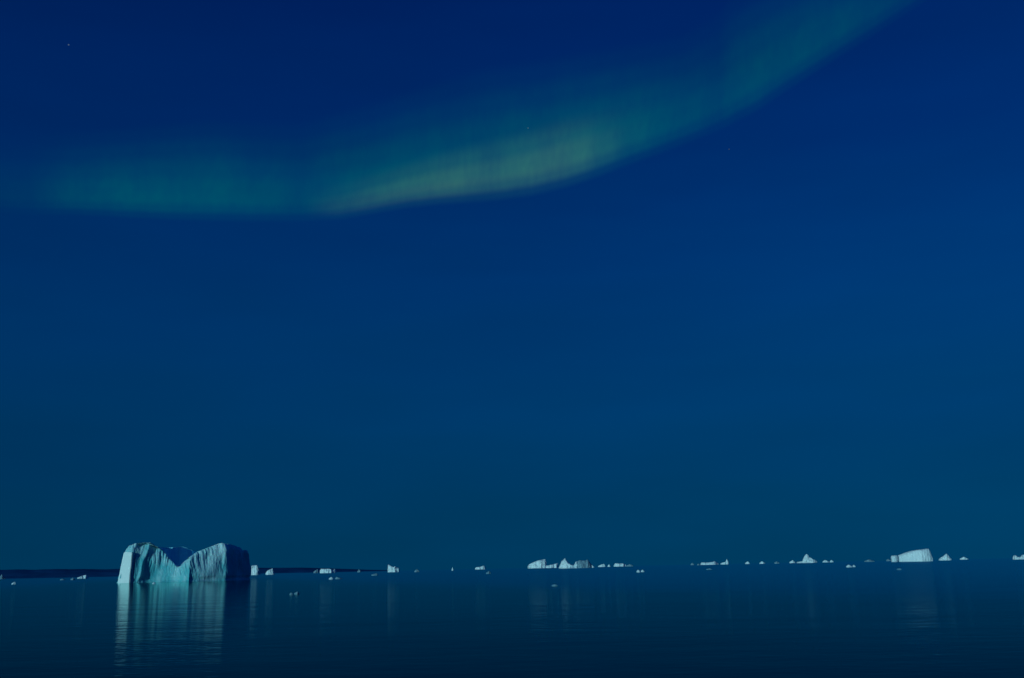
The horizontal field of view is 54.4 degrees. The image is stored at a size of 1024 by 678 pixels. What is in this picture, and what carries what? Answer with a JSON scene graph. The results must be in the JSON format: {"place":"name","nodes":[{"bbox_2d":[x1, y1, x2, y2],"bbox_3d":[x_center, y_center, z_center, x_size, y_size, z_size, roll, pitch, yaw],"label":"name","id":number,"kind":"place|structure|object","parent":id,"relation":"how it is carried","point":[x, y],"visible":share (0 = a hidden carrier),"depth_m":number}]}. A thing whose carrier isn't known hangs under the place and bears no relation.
{"place":"outdoors","nodes":[
{"label":"outdoors","id":0,"kind":"place"},
{"bbox_2d":[0,568,387,578],"bbox_3d":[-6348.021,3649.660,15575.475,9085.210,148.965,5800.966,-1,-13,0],"label":"hills","id":1,"kind":"structure","parent":0,"point":[39,573],"depth_m":14821.34},
{"bbox_2d":[0,558,1023,677],"bbox_3d":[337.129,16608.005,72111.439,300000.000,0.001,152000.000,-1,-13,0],"label":"water","id":2,"kind":"structure","parent":0,"point":[955,618],"depth_m":55.19},
{"bbox_2d":[77,575,88,578],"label":"ice floe","id":3,"kind":"object","parent":2,"relation":"on","point":[84,577],"visible":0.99,"depth_m":1896.90},
{"bbox_2d":[117,542,250,582],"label":"iceberg","id":4,"kind":"object","parent":2,"relation":"on","point":[143,562],"visible":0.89,"depth_m":460.29},
{"bbox_2d":[251,565,259,574],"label":"iceberg","id":5,"kind":"object","parent":2,"relation":"on","point":[254,570],"visible":0.86,"depth_m":2169.55},
{"bbox_2d":[266,569,274,574],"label":"iceberg","id":6,"kind":"object","parent":2,"relation":"on","point":[270,572],"visible":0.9,"depth_m":2039.97},
{"bbox_2d":[320,569,335,572],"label":"iceberg","id":7,"kind":"object","parent":2,"relation":"on","point":[327,571],"visible":0.86,"depth_m":3100.70},
{"bbox_2d":[388,564,399,571],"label":"iceberg","id":8,"kind":"object","parent":2,"relation":"on","point":[393,569],"visible":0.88,"depth_m":2224.88},
{"bbox_2d":[528,559,557,567],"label":"iceberg","id":9,"kind":"object","parent":2,"relation":"on","point":[539,564],"visible":0.84,"depth_m":7119.17},
{"bbox_2d":[559,558,591,567],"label":"iceberg","id":10,"kind":"object","parent":2,"relation":"on","point":[578,564],"visible":0.8,"depth_m":2831.71},
{"bbox_2d":[614,563,625,566],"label":"iceberg","id":11,"kind":"object","parent":2,"relation":"on","point":[618,564],"visible":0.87,"depth_m":7079.95},
{"bbox_2d":[700,561,718,564],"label":"iceberg","id":12,"kind":"object","parent":2,"relation":"on","point":[710,563],"visible":0.94,"depth_m":6993.12},
{"bbox_2d":[797,554,816,562],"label":"iceberg","id":13,"kind":"object","parent":2,"relation":"on","point":[807,559],"visible":0.9,"depth_m":5169.41},
{"bbox_2d":[891,549,932,561],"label":"iceberg","id":14,"kind":"object","parent":2,"relation":"on","point":[919,555],"visible":0.87,"depth_m":2315.62},
{"bbox_2d":[939,554,951,559],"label":"iceberg","id":15,"kind":"object","parent":2,"relation":"on","point":[945,557],"visible":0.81,"depth_m":3562.56},
{"bbox_2d":[1013,555,1023,559],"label":"iceberg","id":16,"kind":"object","parent":2,"relation":"on","point":[1016,557],"visible":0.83,"depth_m":2172.90},
{"bbox_2d":[0,0,1023,570],"label":"sky","id":17,"kind":"structure","parent":0,"point":[335,284]}
]}

